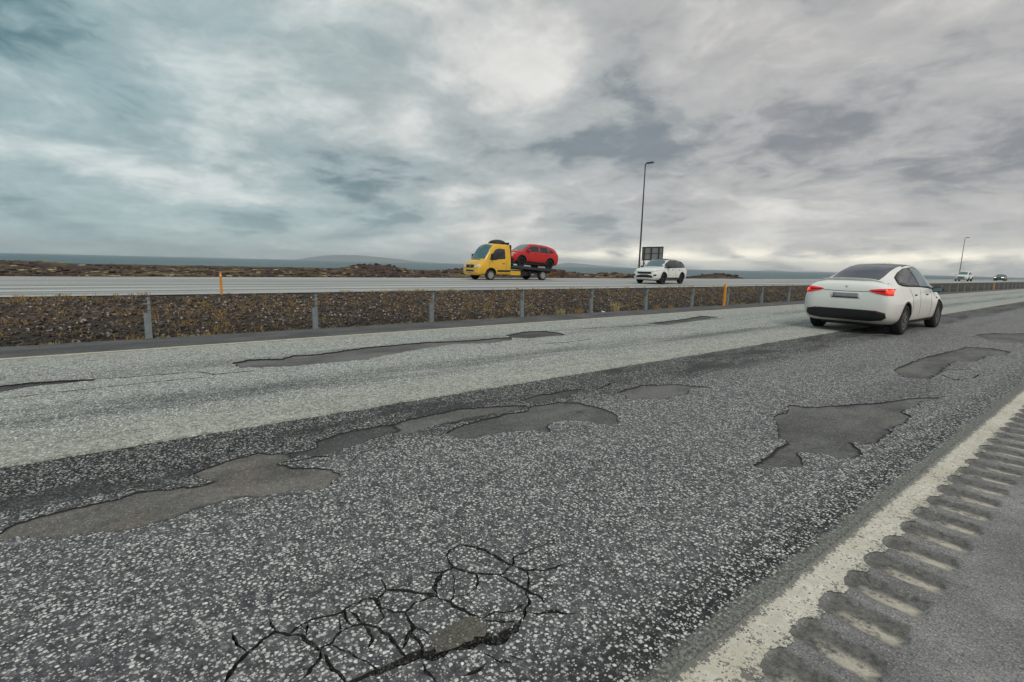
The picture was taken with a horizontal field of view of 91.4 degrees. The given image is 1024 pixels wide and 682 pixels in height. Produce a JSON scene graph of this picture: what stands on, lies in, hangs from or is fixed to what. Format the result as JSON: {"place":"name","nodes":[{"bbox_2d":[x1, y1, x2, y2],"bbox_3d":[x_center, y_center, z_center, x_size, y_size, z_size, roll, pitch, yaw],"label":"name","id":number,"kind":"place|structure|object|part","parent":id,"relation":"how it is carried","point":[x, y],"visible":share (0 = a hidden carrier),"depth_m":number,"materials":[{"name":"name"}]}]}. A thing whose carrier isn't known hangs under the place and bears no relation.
{"place":"outdoors","nodes":[
{"label":"outdoors","id":0,"kind":"place"},
{"bbox_2d":[0,261,992,296],"bbox_3d":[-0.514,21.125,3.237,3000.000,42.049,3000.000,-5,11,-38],"label":"terrain","id":1,"kind":"structure","parent":0,"point":[558,273],"depth_m":60.25,"materials":[{"name":"brown soil"}]},
{"bbox_2d":[0,260,628,277],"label":"lava rocks","id":2,"kind":"object","parent":1,"relation":"on","point":[2,272],"visible":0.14,"depth_m":53.47,"materials":[{"name":"brown stone"}]},
{"bbox_2d":[10,260,630,277],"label":"moss cushions","id":3,"kind":"object","parent":1,"relation":"on","point":[226,275],"visible":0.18,"depth_m":49.86,"materials":[{"name":"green plant"}]},
{"bbox_2d":[0,260,747,278],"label":"heather","id":4,"kind":"object","parent":1,"relation":"on","point":[72,273],"visible":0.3,"depth_m":54.10,"materials":[{"name":"brown plant"}]},
{"bbox_2d":[5,291,990,675],"bbox_3d":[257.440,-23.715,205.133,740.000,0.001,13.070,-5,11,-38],"label":"road base","id":5,"kind":"object","parent":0,"point":[435,591],"depth_m":1.91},
{"bbox_2d":[509,332,562,338],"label":"worn patch","id":6,"kind":"object","parent":5,"relation":"on","point":[531,334],"visible":0.79,"depth_m":10.16,"materials":[{"name":"grey asphalt"}]},
{"bbox_2d":[649,316,715,324],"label":"worn patch","id":7,"kind":"object","parent":5,"relation":"on","point":[699,318],"visible":0.73,"depth_m":13.68,"materials":[{"name":"grey asphalt"}]},
{"bbox_2d":[0,302,1023,681],"bbox_3d":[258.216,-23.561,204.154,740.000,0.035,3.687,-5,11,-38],"label":"lane","id":8,"kind":"structure","parent":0,"point":[98,614],"depth_m":2.66,"materials":[{"name":"grey asphalt"}]},
{"bbox_2d":[0,453,339,540],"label":"worn patch","id":9,"kind":"object","parent":8,"relation":"on","point":[259,475],"visible":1,"depth_m":2.94,"materials":[{"name":"grey asphalt"}]},
{"bbox_2d":[283,425,400,458],"bbox_3d":[-1.312,0.785,3.949,0.363,0.002,0.959,7,11,34],"label":"worn patch","id":10,"kind":"object","parent":8,"relation":"on","point":[333,444],"visible":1,"depth_m":3.95,"materials":[{"name":"grey asphalt"}]},
{"bbox_2d":[269,550,546,681],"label":"crack debris","id":11,"kind":"object","parent":8,"relation":"on","point":[516,628],"visible":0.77,"depth_m":1.89,"materials":[{"name":"black asphalt"}]},
{"bbox_2d":[392,406,524,435],"bbox_3d":[-0.493,0.700,4.643,1.525,0.002,0.439,-5,11,-38],"label":"worn patch","id":12,"kind":"object","parent":8,"relation":"on","point":[408,426],"visible":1,"depth_m":4.59,"materials":[{"name":"grey asphalt"}]},
{"bbox_2d":[430,616,487,652],"bbox_3d":[-0.199,1.117,1.902,0.230,0.001,0.130,-5,11,-38],"label":"worn patch","id":13,"kind":"object","parent":8,"relation":"on","point":[461,631],"visible":1,"depth_m":1.90,"materials":[{"name":"grey asphalt"}]},
{"bbox_2d":[0,352,1001,681],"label":"loose chippings","id":14,"kind":"object","parent":8,"relation":"on","point":[442,536],"visible":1,"depth_m":2.64,"materials":[{"name":"grey gravel"}]},
{"bbox_2d":[445,402,618,438],"bbox_3d":[0.232,0.741,4.497,1.717,0.001,0.898,-5,11,-38],"label":"worn patch","id":15,"kind":"object","parent":8,"relation":"on","point":[542,418],"visible":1,"depth_m":4.61,"materials":[{"name":"grey asphalt"}]},
{"bbox_2d":[524,389,582,401],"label":"worn patch","id":16,"kind":"object","parent":8,"relation":"on","point":[562,394],"visible":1,"depth_m":5.43,"materials":[{"name":"grey asphalt"}]},
{"bbox_2d":[619,385,707,399],"bbox_3d":[1.720,0.576,5.815,1.298,0.001,0.611,-5,11,-38],"label":"worn patch","id":17,"kind":"object","parent":8,"relation":"on","point":[652,392],"visible":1,"depth_m":5.75,"materials":[{"name":"grey asphalt"}]},
{"bbox_2d":[753,398,937,467],"bbox_3d":[3.243,0.751,4.913,4.020,0.002,1.042,-5,11,-38],"label":"worn patch","id":18,"kind":"object","parent":8,"relation":"on","point":[834,431],"visible":1,"depth_m":4.57,"materials":[{"name":"grey asphalt"}]},
{"bbox_2d":[895,347,1007,378],"bbox_3d":[7.380,0.325,8.360,5.074,0.002,0.769,-5,11,-35],"label":"worn patch","id":19,"kind":"object","parent":8,"relation":"on","point":[929,367],"visible":0.94,"depth_m":8.27,"materials":[{"name":"grey asphalt"}]},
{"bbox_2d":[976,333,1023,342],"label":"worn patch","id":20,"kind":"object","parent":8,"relation":"on","point":[1010,338],"visible":0.88,"depth_m":11.62,"materials":[{"name":"grey asphalt"}]},
{"bbox_2d":[0,289,1023,467],"bbox_3d":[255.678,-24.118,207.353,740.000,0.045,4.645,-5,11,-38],"label":"pale lane","id":21,"kind":"structure","parent":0,"point":[125,399],"depth_m":6.20,"materials":[{"name":"grey asphalt"}]},
{"bbox_2d":[0,380,93,391],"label":"worn patch","id":22,"kind":"object","parent":21,"relation":"on","point":[6,388],"visible":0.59,"depth_m":5.34,"materials":[{"name":"grey asphalt"}]},
{"bbox_2d":[235,338,511,367],"bbox_3d":[-1.746,0.153,8.011,4.871,0.002,1.071,-5,11,-38],"label":"worn patch","id":23,"kind":"object","parent":21,"relation":"on","point":[362,354],"visible":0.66,"depth_m":7.45,"materials":[{"name":"grey asphalt"}]},
{"bbox_2d":[805,263,943,334],"bbox_3d":[9.636,-1.195,13.102,4.776,1.658,2.220,-5,11,-38],"label":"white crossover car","id":24,"kind":"object","parent":21,"relation":"on","point":[896,298],"visible":1,"depth_m":11.78,"materials":[{"name":"paint"}]},
{"bbox_3d":[8.617,-1.692,12.208,1.442,0.388,1.022,-5,11,-38],"label":"rear window","id":25,"kind":"part","parent":24,"relation":"part of","materials":[{"name":"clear glass"}]},
{"bbox_3d":[9.307,-1.518,11.848,1.261,0.431,0.297,-5,11,-38],"label":"side window","id":26,"kind":"part","parent":24,"relation":"part of","materials":[{"name":"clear glass"}]},
{"bbox_3d":[10.439,-1.593,12.726,1.492,0.533,0.293,-5,11,-38],"label":"side window","id":27,"kind":"part","parent":24,"relation":"part of","materials":[{"name":"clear glass"}]},
{"bbox_2d":[0,276,1023,296],"bbox_3d":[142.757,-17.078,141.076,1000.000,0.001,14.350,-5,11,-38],"label":"carriageway","id":28,"kind":"structure","parent":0,"point":[31,286],"depth_m":21.93,"materials":[{"name":"grey asphalt"}]},
{"bbox_2d":[10,282,968,294],"bbox_3d":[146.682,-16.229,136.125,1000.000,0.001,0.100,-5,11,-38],"label":"edge line","id":29,"kind":"object","parent":28,"relation":"on","point":[337,290],"visible":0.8,"depth_m":15.96,"materials":[{"name":"white paint"}]},
{"bbox_2d":[463,240,556,279],"bbox_3d":[-0.084,-5.593,34.579,6.770,2.679,2.460,-5,11,-38],"label":"recovery truck","id":30,"kind":"object","parent":28,"relation":"on","point":[490,260],"visible":0.99,"depth_m":32.96,"materials":[{"name":"yellow paint"}]},
{"bbox_3d":[-0.956,-5.670,32.702,1.241,0.781,0.137,-5,11,-38],"label":"side window","id":31,"kind":"part","parent":30,"relation":"part of","materials":[{"name":"grey glass"}]},
{"bbox_2d":[511,244,557,268],"bbox_3d":[1.163,-6.045,35.489,4.414,1.690,2.195,-1,8,-38],"label":"red suv","id":32,"kind":"object","parent":30,"relation":"on","point":[533,255],"visible":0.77,"depth_m":34.90,"materials":[{"name":"paint"}]},
{"bbox_3d":[1.388,-6.400,34.650,1.230,0.451,0.194,-1,8,-38],"label":"side window","id":33,"kind":"part","parent":32,"relation":"part of","materials":[{"name":"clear glass"}]},
{"bbox_3d":[2.261,-6.427,35.327,0.826,0.427,0.189,-1,8,-38],"label":"side window","id":34,"kind":"part","parent":32,"relation":"part of","materials":[{"name":"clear glass"}]},
{"bbox_2d":[218,277,938,279],"bbox_3d":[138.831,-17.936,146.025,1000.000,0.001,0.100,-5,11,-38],"label":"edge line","id":35,"kind":"object","parent":28,"relation":"on","point":[575,278],"visible":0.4,"depth_m":42.31,"materials":[{"name":"white paint"}]},
{"bbox_2d":[634,259,686,283],"bbox_3d":[10.204,-4.793,34.245,2.240,1.695,4.598,9,12,42],"label":"white crossover suv","id":36,"kind":"object","parent":28,"relation":"on","point":[661,271],"visible":1,"depth_m":33.23,"materials":[{"name":"paint"}]},
{"bbox_3d":[10.530,-5.124,33.411,0.198,0.451,1.281,9,12,42],"label":"side window","id":37,"kind":"part","parent":36,"relation":"part of","materials":[{"name":"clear glass"}]},
{"bbox_3d":[11.321,-5.243,34.238,0.193,0.427,0.860,9,12,42],"label":"side window","id":38,"kind":"part","parent":36,"relation":"part of","materials":[{"name":"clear glass"}]},
{"bbox_2d":[955,271,972,280],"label":"distant white suv","id":39,"kind":"object","parent":28,"relation":"on","point":[964,275],"visible":1,"depth_m":91.96,"materials":[{"name":"paint"}]},
{"bbox_2d":[993,274,1006,280],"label":"distant dark car","id":40,"kind":"object","parent":28,"relation":"on","point":[1003,277],"visible":1,"depth_m":116.14,"materials":[{"name":"grey paint"}]},
{"bbox_2d":[0,282,1023,346],"bbox_3d":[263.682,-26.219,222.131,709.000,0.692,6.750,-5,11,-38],"label":"median strip","id":41,"kind":"object","parent":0,"point":[953,287],"visible":0.3,"depth_m":14.10,"materials":[{"name":"soil"}]},
{"bbox_2d":[143,296,152,338],"bbox_3d":[-6.223,-0.224,8.547,0.104,1.095,0.072,-5,10,-40],"label":"barrier post","id":42,"kind":"object","parent":41,"relation":"on","point":[148,326],"visible":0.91,"depth_m":8.51,"materials":[{"name":"metal"}]},
{"bbox_2d":[219,272,222,294],"bbox_3d":[-8.408,-1.555,14.442,0.064,0.896,0.050,-5,11,-38],"label":"marker post","id":43,"kind":"object","parent":41,"relation":"on","point":[220,280],"visible":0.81,"depth_m":14.41,"materials":[{"name":"orange plastic"}]},
{"bbox_2d":[312,293,317,328],"bbox_3d":[-4.043,-0.433,10.257,0.104,1.095,0.072,-6,11,-39],"label":"barrier post","id":44,"kind":"object","parent":41,"relation":"on","point":[315,317],"visible":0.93,"depth_m":10.21,"materials":[{"name":"metal"}]},
{"bbox_2d":[429,291,433,321],"bbox_3d":[-1.914,-0.629,11.879,0.104,1.095,0.072,-5,11,-42],"label":"barrier post","id":45,"kind":"object","parent":41,"relation":"on","point":[431,312],"visible":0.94,"depth_m":11.84,"materials":[{"name":"metal"}]},
{"bbox_2d":[0,283,1018,308],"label":"barrier cable","id":46,"kind":"object","parent":45,"relation":"attached to","point":[361,299],"visible":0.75,"depth_m":10.17,"materials":[{"name":"metal"}]},
{"bbox_2d":[22,284,1011,314],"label":"barrier cable","id":47,"kind":"object","parent":45,"relation":"attached to","point":[346,304],"visible":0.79,"depth_m":10.11,"materials":[{"name":"metal"}]},
{"bbox_2d":[0,286,938,345],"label":"median gravel","id":48,"kind":"structure","parent":41,"relation":"on","point":[301,302],"depth_m":13.10,"materials":[{"name":"brown gravel"}]},
{"bbox_2d":[556,308,565,314],"bbox_3d":[1.481,-0.884,14.977,0.304,0.289,0.377,6,10,28],"label":"grass tuft","id":49,"kind":"object","parent":48,"relation":"on","point":[558,311],"visible":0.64,"depth_m":14.97,"materials":[{"name":"beige plant"}]},
{"bbox_2d":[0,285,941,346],"bbox_3d":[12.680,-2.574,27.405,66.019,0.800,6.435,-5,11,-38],"label":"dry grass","id":50,"kind":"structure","parent":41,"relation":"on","point":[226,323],"depth_m":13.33,"materials":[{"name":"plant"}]},
{"bbox_2d":[520,290,523,316],"bbox_3d":[0.268,-0.842,13.611,0.104,1.095,0.072,-5,10,-35],"label":"barrier post","id":51,"kind":"object","parent":41,"relation":"on","point":[522,308],"visible":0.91,"depth_m":13.57,"materials":[{"name":"metal"}]},
{"bbox_2d":[575,306,583,313],"bbox_3d":[2.089,-0.916,15.468,0.281,0.314,0.371,-5,11,-38],"label":"grass tuft","id":52,"kind":"object","parent":41,"relation":"on","point":[580,310],"visible":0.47,"depth_m":15.44,"materials":[{"name":"plant"}]},
{"bbox_2d":[589,289,593,312],"bbox_3d":[2.414,-1.039,15.240,0.104,1.095,0.072,-5,10,-34],"label":"barrier post","id":53,"kind":"object","parent":41,"relation":"on","point":[591,303],"visible":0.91,"depth_m":15.20,"materials":[{"name":"metal"}]},
{"bbox_2d":[610,301,620,311],"bbox_3d":[3.395,-1.126,16.503,0.480,0.507,0.362,-5,11,-38],"label":"grass tuft","id":54,"kind":"object","parent":41,"relation":"on","point":[615,308],"visible":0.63,"depth_m":16.47,"materials":[{"name":"beige plant"}]},
{"bbox_2d":[644,288,647,309],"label":"barrier post","id":55,"kind":"object","parent":41,"relation":"on","point":[645,302],"visible":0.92,"depth_m":16.89,"materials":[{"name":"metal"}]},
{"bbox_2d":[690,287,694,306],"bbox_3d":[6.674,-1.441,18.538,0.104,1.095,0.072,-4,11,-37],"label":"barrier post","id":56,"kind":"object","parent":41,"relation":"on","point":[691,300],"visible":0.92,"depth_m":18.49,"materials":[{"name":"metal"}]},
{"bbox_2d":[726,287,729,304],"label":"barrier post","id":57,"kind":"object","parent":41,"relation":"on","point":[727,299],"visible":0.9,"depth_m":20.11,"materials":[{"name":"metal"}]},
{"bbox_2d":[760,286,763,302],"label":"barrier post","id":58,"kind":"object","parent":41,"relation":"on","point":[761,299],"visible":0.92,"depth_m":21.80,"materials":[{"name":"metal"}]},
{"bbox_2d":[787,286,790,300],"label":"barrier post","id":59,"kind":"object","parent":41,"relation":"on","point":[788,298],"visible":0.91,"depth_m":23.49,"materials":[{"name":"metal"}]},
{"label":"barrier post","id":60,"kind":"object","parent":41,"relation":"on","visible":0},
{"bbox_2d":[4,283,982,302],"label":"barrier cable","id":61,"kind":"object","parent":60,"relation":"attached to","point":[304,296],"visible":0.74,"depth_m":9.58,"materials":[{"name":"metal"}]},
{"bbox_2d":[0,288,1023,357],"bbox_3d":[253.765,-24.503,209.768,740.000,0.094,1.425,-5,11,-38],"label":"shoulder","id":62,"kind":"object","parent":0,"point":[52,349],"visible":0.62,"depth_m":9.58},
{"bbox_2d":[0,289,1018,359],"bbox_3d":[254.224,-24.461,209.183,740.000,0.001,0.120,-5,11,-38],"label":"edge line","id":63,"kind":"object","parent":62,"relation":"on","point":[346,335],"visible":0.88,"depth_m":8.98,"materials":[{"name":"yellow paint"}]},
{"bbox_2d":[722,284,726,305],"bbox_3d":[8.329,-1.708,19.574,0.104,1.070,0.080,-5,11,-38],"label":"marker post","id":64,"kind":"object","parent":62,"relation":"on","point":[724,294],"visible":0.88,"depth_m":19.53,"materials":[{"name":"orange plastic"}]},
{"bbox_2d":[0,253,1023,279],"bbox_3d":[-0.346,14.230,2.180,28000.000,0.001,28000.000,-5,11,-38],"label":"sea","id":65,"kind":"structure","parent":0,"point":[105,259],"depth_m":1885.72,"materials":[{"name":"grey liquid"}]},
{"bbox_2d":[0,0,1023,277],"label":"sky","id":66,"kind":"structure","parent":0,"point":[780,135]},
{"bbox_2d":[296,255,973,276],"bbox_3d":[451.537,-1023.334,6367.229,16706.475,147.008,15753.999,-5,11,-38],"label":"distant mountains","id":67,"kind":"structure","parent":0,"point":[350,258],"depth_m":10986.02,"materials":[{"name":"stone"}]},
{"bbox_2d":[755,405,1023,681],"bbox_3d":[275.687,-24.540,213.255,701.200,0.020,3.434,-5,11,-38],"label":"shoulder","id":68,"kind":"object","parent":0,"point":[934,592],"visible":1,"depth_m":2.17},
{"bbox_2d":[666,388,1023,681],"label":"edge line","id":69,"kind":"object","parent":68,"relation":"on","point":[742,646],"visible":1,"depth_m":2.31,"materials":[{"name":"beige paint"}]},
{"bbox_3d":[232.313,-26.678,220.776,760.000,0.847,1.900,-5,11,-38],"label":"verge","id":70,"kind":"structure","parent":0,"visible":0},
{"bbox_2d":[638,161,653,267],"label":"street lamp","id":71,"kind":"object","parent":70,"relation":"on","point":[642,215],"visible":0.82,"depth_m":48.66,"materials":[{"name":"metal"}]},
{"bbox_2d":[642,246,663,265],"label":"road sign","id":72,"kind":"object","parent":70,"relation":"on","point":[650,253],"visible":0.63,"depth_m":51.04,"materials":[{"name":"grey metal"}]}
]}

